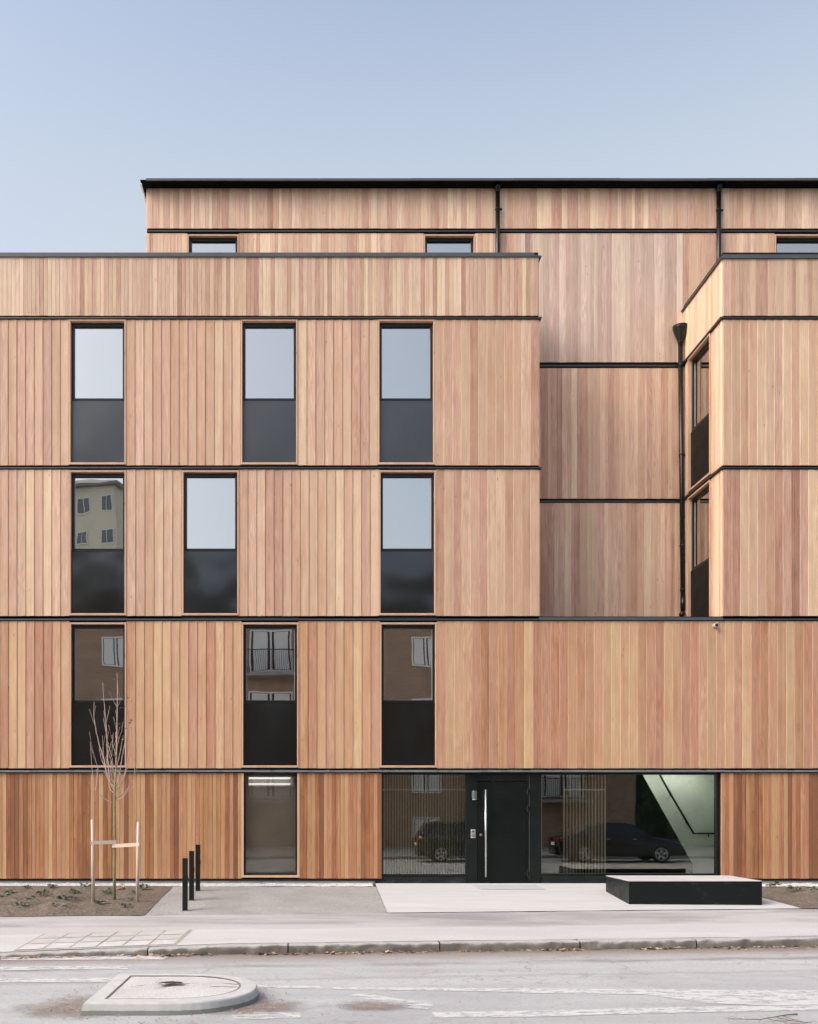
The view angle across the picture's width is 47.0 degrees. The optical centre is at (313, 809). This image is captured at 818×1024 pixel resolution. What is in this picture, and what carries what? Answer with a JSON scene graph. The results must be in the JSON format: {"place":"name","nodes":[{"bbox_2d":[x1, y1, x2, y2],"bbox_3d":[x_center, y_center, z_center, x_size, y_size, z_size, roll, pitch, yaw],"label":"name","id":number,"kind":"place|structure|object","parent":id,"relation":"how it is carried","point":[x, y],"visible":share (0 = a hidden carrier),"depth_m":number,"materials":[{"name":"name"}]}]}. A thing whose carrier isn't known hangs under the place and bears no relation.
{"place":"outdoors","nodes":[
{"label":"outdoors","id":0,"kind":"place"},
{"bbox_2d":[0,886,172,916],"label":"soil bed","id":1,"kind":"object","parent":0,"point":[40,905],"visible":0.84,"depth_m":16.63,"materials":[{"name":"brown soil"}]},
{"bbox_2d":[0,891,11,897],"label":"young plant","id":2,"kind":"object","parent":1,"relation":"on","point":[7,893],"visible":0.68,"depth_m":17.01,"materials":[{"name":"green plant"}]},
{"bbox_2d":[14,901,29,905],"bbox_3d":[-5.027,1.659,16.046,0.292,0.162,0.256,0,0,0],"label":"young plant","id":3,"kind":"object","parent":1,"relation":"on","point":[17,903],"visible":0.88,"depth_m":16.05,"materials":[{"name":"green plant"}]},
{"bbox_2d":[36,889,50,895],"bbox_3d":[-5.054,1.570,17.396,0.252,0.164,0.335,0,0,0],"label":"young plant","id":4,"kind":"object","parent":1,"relation":"on","point":[44,890],"visible":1,"depth_m":17.39,"materials":[{"name":"green plant"}]},
{"bbox_2d":[55,893,71,898],"bbox_3d":[-4.450,1.608,16.756,0.355,0.178,0.275,0,0,-29],"label":"young plant","id":5,"kind":"object","parent":1,"relation":"on","point":[65,896],"visible":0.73,"depth_m":16.69,"materials":[{"name":"green plant"}]},
{"bbox_2d":[70,887,79,892],"bbox_3d":[-4.526,1.561,17.663,0.186,0.150,0.211,0,0,-36],"label":"young plant","id":6,"kind":"object","parent":1,"relation":"on","point":[73,890],"visible":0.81,"depth_m":17.64,"materials":[{"name":"green plant"}]},
{"bbox_2d":[90,743,92,900],"bbox_3d":[-4.005,0.232,16.790,0.047,2.900,0.029,0,0,0],"label":"thin bare sapling","id":7,"kind":"object","parent":1,"relation":"on","point":[91,819],"visible":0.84,"depth_m":16.80,"materials":[{"name":"brown plant"}]},
{"bbox_2d":[93,899,107,904],"bbox_3d":[-3.749,1.646,16.390,0.271,0.150,0.211,0,0,0],"label":"young plant","id":8,"kind":"object","parent":1,"relation":"on","point":[100,902],"visible":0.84,"depth_m":16.37,"materials":[{"name":"green plant"}]},
{"bbox_2d":[90,820,116,900],"bbox_3d":[-3.794,0.985,16.862,0.476,1.595,0.075,0,0,-17],"label":"tree stake","id":9,"kind":"object","parent":1,"relation":"on","point":[92,842],"visible":0.89,"depth_m":16.78,"materials":[{"name":"brown wood"}]},
{"bbox_2d":[89,678,139,899],"bbox_3d":[-3.644,-0.366,17.002,0.929,4.240,0.762,0,0,0],"label":"young tree","id":10,"kind":"object","parent":1,"relation":"on","point":[114,824],"visible":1,"depth_m":16.92,"materials":[{"name":"brown plant"}]},
{"bbox_2d":[116,885,125,889],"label":"young plant","id":11,"kind":"object","parent":1,"relation":"on","point":[122,887],"visible":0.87,"depth_m":18.07,"materials":[{"name":"green plant"}]},
{"bbox_2d":[112,822,139,901],"bbox_3d":[-3.391,1.007,16.841,0.578,1.562,0.076,0,0,18],"label":"tree stake","id":12,"kind":"object","parent":1,"relation":"on","point":[137,844],"visible":0.89,"depth_m":16.74,"materials":[{"name":"brown wood"}]},
{"bbox_2d":[139,883,149,889],"bbox_3d":[-3.301,1.521,18.148,0.252,0.170,0.270,0,0,-18],"label":"young plant","id":13,"kind":"object","parent":1,"relation":"on","point":[144,887],"visible":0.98,"depth_m":18.13,"materials":[{"name":"green plant"}]},
{"bbox_2d":[0,883,372,886],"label":"gravel strip","id":14,"kind":"object","parent":1,"relation":"on","point":[180,884],"visible":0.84,"depth_m":18.93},
{"bbox_2d":[0,883,369,885],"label":"pebbles","id":15,"kind":"object","parent":14,"relation":"on","point":[202,884],"visible":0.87,"depth_m":18.91,"materials":[{"name":"grey gravel"}]},
{"bbox_2d":[144,886,386,915],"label":"path","id":16,"kind":"structure","parent":0,"point":[229,900],"depth_m":16.98,"materials":[{"name":"grey concrete"}]},
{"bbox_2d":[182,858,187,910],"bbox_3d":[-2.206,1.316,16.010,0.110,0.955,0.110,0,0,0],"label":"bollard","id":17,"kind":"object","parent":16,"relation":"on","point":[184,884],"visible":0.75,"depth_m":15.97,"materials":[{"name":"black metal"}]},
{"bbox_2d":[188,851,194,900],"bbox_3d":[-2.234,1.242,17.080,0.110,0.955,0.110,0,0,0],"label":"bollard","id":18,"kind":"object","parent":16,"relation":"on","point":[191,875],"visible":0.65,"depth_m":17.04,"materials":[{"name":"grey metal"}]},
{"bbox_2d":[195,845,200,890],"bbox_3d":[-2.253,1.167,18.160,0.110,0.955,0.110,0,0,0],"label":"bollard","id":19,"kind":"object","parent":16,"relation":"on","point":[197,867],"visible":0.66,"depth_m":18.12,"materials":[{"name":"grey metal"}]},
{"bbox_2d":[0,946,817,1023],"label":"road","id":20,"kind":"structure","parent":0,"point":[774,968],"depth_m":10.69,"materials":[{"name":"grey asphalt"}]},
{"bbox_2d":[0,978,111,981],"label":"road marking","id":21,"kind":"object","parent":20,"relation":"on","point":[60,980],"visible":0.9,"depth_m":10.72,"materials":[{"name":"paint"}]},
{"bbox_2d":[33,996,90,1016],"bbox_3d":[-2.320,1.967,9.329,2.200,0.001,2.000,0,0,0],"label":"grit patch","id":22,"kind":"object","parent":20,"relation":"on","point":[72,1007],"visible":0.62,"depth_m":9.20,"materials":[{"name":"gravel"}]},
{"bbox_2d":[0,966,127,970],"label":"road marking","id":23,"kind":"object","parent":20,"relation":"on","point":[58,967],"visible":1,"depth_m":11.53,"materials":[{"name":"paint"}]},
{"bbox_2d":[0,947,148,957],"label":"kerb","id":24,"kind":"structure","parent":20,"relation":"on","point":[141,951],"depth_m":12.53,"materials":[{"name":"concrete"}]},
{"bbox_2d":[0,956,168,959],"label":"road marking","id":25,"kind":"object","parent":20,"relation":"on","point":[94,958],"visible":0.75,"depth_m":12.30,"materials":[{"name":"paint"}]},
{"bbox_2d":[47,984,286,1023],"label":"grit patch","id":26,"kind":"object","parent":20,"relation":"on","point":[167,1017],"visible":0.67,"depth_m":9.05,"materials":[{"name":"grey gravel"}]},
{"bbox_2d":[80,973,258,1015],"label":"traffic island","id":27,"kind":"structure","parent":20,"relation":"on","point":[153,994],"depth_m":9.32,"materials":[{"name":"concrete"}]},
{"bbox_2d":[148,943,287,955],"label":"kerb","id":28,"kind":"structure","parent":20,"relation":"on","point":[233,949],"depth_m":12.68,"materials":[{"name":"concrete"}]},
{"bbox_2d":[232,1000,293,1011],"bbox_3d":[-0.572,1.967,9.303,1.700,0.001,1.500,0,0,0],"label":"grit patch","id":29,"kind":"object","parent":20,"relation":"on","point":[256,1005],"visible":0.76,"depth_m":9.29,"materials":[{"name":"gravel"}]},
{"bbox_2d":[231,1012,300,1018],"bbox_3d":[-0.453,1.971,8.902,0.669,0.001,0.308,0,0,0],"label":"road marking","id":30,"kind":"object","parent":20,"relation":"on","point":[280,1014],"visible":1,"depth_m":8.90,"materials":[{"name":"paint"}]},
{"bbox_2d":[257,985,322,988],"bbox_3d":[-0.270,1.971,10.341,0.761,0.001,0.158,0,0,5],"label":"road marking","id":31,"kind":"object","parent":20,"relation":"on","point":[285,986],"visible":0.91,"depth_m":10.36,"materials":[{"name":"paint"}]},
{"bbox_2d":[289,941,438,953],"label":"kerb","id":32,"kind":"structure","parent":20,"relation":"on","point":[375,947],"depth_m":12.86,"materials":[{"name":"concrete"}]},
{"bbox_2d":[344,1002,405,1009],"bbox_3d":[0.573,1.967,9.329,1.500,0.001,0.840,0,0,0],"label":"grit patch","id":33,"kind":"object","parent":20,"relation":"on","point":[366,1005],"visible":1,"depth_m":9.34,"materials":[{"name":"gravel"}]},
{"bbox_2d":[350,994,432,1008],"bbox_3d":[0.785,1.971,9.587,1.065,0.001,0.295,0,0,44],"label":"road marking","id":34,"kind":"object","parent":20,"relation":"on","point":[383,999],"visible":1,"depth_m":9.55,"materials":[{"name":"paint"}]},
{"bbox_2d":[0,945,817,958],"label":"leaf litter","id":35,"kind":"object","parent":20,"relation":"on","point":[332,952],"visible":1,"depth_m":12.79,"materials":[{"name":"brown plant"}]},
{"bbox_2d":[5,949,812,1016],"bbox_3d":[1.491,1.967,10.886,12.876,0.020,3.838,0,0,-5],"label":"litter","id":36,"kind":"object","parent":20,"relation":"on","point":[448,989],"visible":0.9,"depth_m":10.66,"materials":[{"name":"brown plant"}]},
{"bbox_2d":[439,939,579,951],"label":"kerb","id":37,"kind":"structure","parent":20,"relation":"on","point":[504,945],"depth_m":13.04,"materials":[{"name":"concrete"}]},
{"bbox_2d":[334,987,817,1004],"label":"road marking","id":38,"kind":"object","parent":20,"relation":"on","point":[784,997],"visible":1,"depth_m":9.97,"materials":[{"name":"paint"}]},
{"bbox_2d":[432,1005,817,1017],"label":"road marking","id":39,"kind":"object","parent":20,"relation":"on","point":[598,1011],"visible":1,"depth_m":9.08,"materials":[{"name":"paint"}]},
{"bbox_2d":[577,938,695,949],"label":"kerb","id":40,"kind":"structure","parent":20,"relation":"on","point":[603,944],"depth_m":13.21,"materials":[{"name":"concrete"}]},
{"bbox_2d":[693,936,817,947],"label":"kerb","id":41,"kind":"structure","parent":20,"relation":"on","point":[790,941],"depth_m":13.38,"materials":[{"name":"concrete"}]},
{"bbox_2d":[0,891,817,954],"bbox_3d":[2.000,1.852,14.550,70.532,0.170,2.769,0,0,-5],"label":"pavement","id":42,"kind":"structure","parent":0,"point":[16,932],"depth_m":14.50,"materials":[{"name":"grey asphalt"}]},
{"bbox_2d":[17,930,188,949],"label":"paving slabs","id":43,"kind":"structure","parent":42,"relation":"on","point":[117,939],"depth_m":13.34,"materials":[{"name":"concrete"}]},
{"bbox_2d":[15,930,191,949],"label":"slab joints","id":44,"kind":"object","parent":42,"relation":"on","point":[181,938],"visible":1,"depth_m":13.16,"materials":[{"name":"grey concrete"}]},
{"bbox_2d":[0,178,817,886],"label":"apartment building","id":45,"kind":"structure","parent":42,"relation":"on","point":[388,524],"depth_m":19.08,"materials":[{"name":"brown wood"}]},
{"bbox_2d":[69,319,125,464],"bbox_3d":[-4.423,-8.541,19.172,1.165,2.973,0.208,0,0,0],"label":"window","id":46,"kind":"structure","parent":45,"relation":"in","point":[97,347],"depth_m":19.13,"materials":[{"name":"clear glass"}]},
{"bbox_2d":[69,470,125,615],"bbox_3d":[-4.420,-5.454,19.164,1.165,2.973,0.192,0,0,0],"label":"window","id":47,"kind":"structure","parent":45,"relation":"in","point":[97,576],"depth_m":19.12,"materials":[{"name":"glass"}]},
{"bbox_2d":[69,622,125,767],"bbox_3d":[-4.415,-2.338,19.164,1.165,2.973,0.192,0,0,0],"label":"window","id":48,"kind":"structure","parent":45,"relation":"in","point":[81,723],"depth_m":19.12,"materials":[{"name":"black glass"}]},
{"bbox_2d":[182,470,238,615],"bbox_3d":[-2.112,-5.454,19.172,1.165,2.973,0.208,0,0,0],"label":"window","id":49,"kind":"structure","parent":45,"relation":"in","point":[210,498],"depth_m":19.13,"materials":[{"name":"clear glass"}]},
{"bbox_2d":[187,234,238,251],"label":"window","id":50,"kind":"structure","parent":45,"relation":"in","point":[195,242],"depth_m":21.21,"materials":[{"name":"clear glass"}]},
{"bbox_2d":[241,319,297,464],"bbox_3d":[-0.908,-8.541,19.172,1.165,2.973,0.208,0,0,0],"label":"window","id":51,"kind":"structure","parent":45,"relation":"in","point":[269,347],"depth_m":19.14,"materials":[{"name":"clear glass"}]},
{"bbox_2d":[241,773,298,876],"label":"window","id":52,"kind":"structure","parent":45,"relation":"in","point":[269,814],"depth_m":19.48,"materials":[{"name":"glass"}]},
{"bbox_2d":[242,622,298,767],"bbox_3d":[-0.889,-2.338,19.164,1.165,2.973,0.192,0,0,0],"label":"window","id":53,"kind":"structure","parent":45,"relation":"in","point":[270,727],"depth_m":19.12,"materials":[{"name":"black glass"}]},
{"bbox_2d":[248,776,293,785],"bbox_3d":[-0.883,-0.727,19.362,0.960,0.500,0.076,0,0,0],"label":"ceiling lamp","id":54,"kind":"object","parent":45,"relation":"hanging from","point":[270,781],"visible":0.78,"depth_m":19.36,"materials":[{"name":"white plastic"}]},
{"bbox_2d":[378,319,434,464],"bbox_3d":[1.900,-8.541,19.172,1.165,2.973,0.208,0,0,0],"label":"window","id":55,"kind":"structure","parent":45,"relation":"in","point":[406,347],"depth_m":19.15,"materials":[{"name":"clear glass"}]},
{"bbox_2d":[379,470,435,615],"bbox_3d":[1.922,-5.454,19.172,1.165,2.973,0.208,0,0,0],"label":"window","id":56,"kind":"structure","parent":45,"relation":"in","point":[407,498],"depth_m":19.13,"materials":[{"name":"clear glass"}]},
{"bbox_2d":[380,622,436,767],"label":"window","id":57,"kind":"structure","parent":45,"relation":"in","point":[408,727],"depth_m":19.12,"materials":[{"name":"black glass"}]},
{"bbox_2d":[424,234,474,251],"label":"window","id":58,"kind":"structure","parent":45,"relation":"in","point":[432,242],"depth_m":21.21,"materials":[{"name":"clear glass"}]},
{"bbox_2d":[471,829,474,837],"bbox_3d":[3.277,0.503,19.139,0.092,0.176,0.022,0,0,0],"label":"intercom","id":59,"kind":"object","parent":45,"relation":"attached to","point":[472,833],"visible":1,"depth_m":19.13,"materials":[{"name":"silver metal"}]},
{"bbox_2d":[471,791,476,799],"bbox_3d":[3.291,-0.285,19.078,0.110,0.182,0.145,0,0,0],"label":"wall lamp","id":60,"kind":"object","parent":45,"relation":"attached to","point":[473,795],"visible":1,"depth_m":19.02,"materials":[{"name":"grey metal"}]},
{"bbox_2d":[477,782,529,882],"bbox_3d":[3.904,0.487,19.112,1.066,2.110,0.156,0,0,0],"label":"door","id":61,"kind":"structure","parent":45,"relation":"in","point":[502,808],"depth_m":19.14,"materials":[{"name":"black paint"}]},
{"bbox_2d":[688,333,710,492],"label":"window","id":62,"kind":"structure","parent":45,"relation":"in","point":[699,363],"depth_m":20.35,"materials":[{"name":"clear glass"}]},
{"bbox_2d":[688,479,710,615],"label":"window","id":63,"kind":"structure","parent":45,"relation":"in","point":[699,503],"depth_m":20.35,"materials":[{"name":"clear glass"}]},
{"bbox_2d":[775,234,817,251],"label":"window","id":64,"kind":"structure","parent":45,"relation":"in","point":[783,242],"depth_m":21.25,"materials":[{"name":"clear glass"}]},
{"bbox_2d":[0,0,817,251],"label":"sky","id":65,"kind":"structure","parent":0,"point":[99,98],"materials":[{"name":"blue"}]},
{"bbox_2d":[375,883,798,912],"bbox_3d":[4.965,1.640,17.487,7.411,0.244,3.227,0,0,0],"label":"concrete apron","id":66,"kind":"object","parent":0,"point":[430,897],"visible":0.77,"depth_m":17.19,"materials":[{"name":"grey concrete"}]},
{"bbox_2d":[473,885,543,888],"bbox_3d":[3.881,1.554,18.570,1.356,0.049,0.500,0,0,0],"label":"door mat","id":67,"kind":"object","parent":66,"relation":"on","point":[507,886],"depth_m":18.51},
{"bbox_2d":[606,875,761,904],"bbox_3d":[6.890,1.507,17.480,2.400,0.433,1.340,0,0,0],"label":"bench","id":68,"kind":"object","parent":66,"relation":"on","point":[686,889],"visible":0.94,"depth_m":16.81,"materials":[{"name":"black stone"}]},
{"bbox_2d":[724,1013,816,1023],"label":"road marking","id":69,"kind":"object","parent":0,"point":[785,1020],"visible":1,"depth_m":8.59,"materials":[{"name":"white paint"}]},
{"bbox_2d":[762,886,817,907],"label":"soil bed","id":70,"kind":"object","parent":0,"point":[804,897],"visible":0.75,"depth_m":17.66,"materials":[{"name":"brown soil"}]},
{"bbox_2d":[766,881,781,887],"bbox_3d":[9.156,1.516,18.564,0.230,0.162,0.271,0,0,-11],"label":"young plant","id":71,"kind":"object","parent":70,"relation":"on","point":[776,883],"visible":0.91,"depth_m":18.51,"materials":[{"name":"green plant"}]},
{"bbox_2d":[762,883,817,885],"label":"gravel strip","id":72,"kind":"object","parent":70,"relation":"on","point":[798,884],"visible":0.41,"depth_m":18.96,"materials":[{"name":"grey gravel"}]},
{"bbox_2d":[762,883,817,886],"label":"pebbles","id":73,"kind":"object","parent":72,"relation":"on","point":[793,885],"visible":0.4,"depth_m":18.86,"materials":[{"name":"grey gravel"}]},
{"bbox_2d":[788,885,802,891],"bbox_3d":[9.359,1.552,18.133,0.290,0.169,0.191,0,0,12],"label":"young plant","id":74,"kind":"object","parent":70,"relation":"on","point":[791,887],"visible":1,"depth_m":18.10,"materials":[{"name":"green plant"}]}
]}

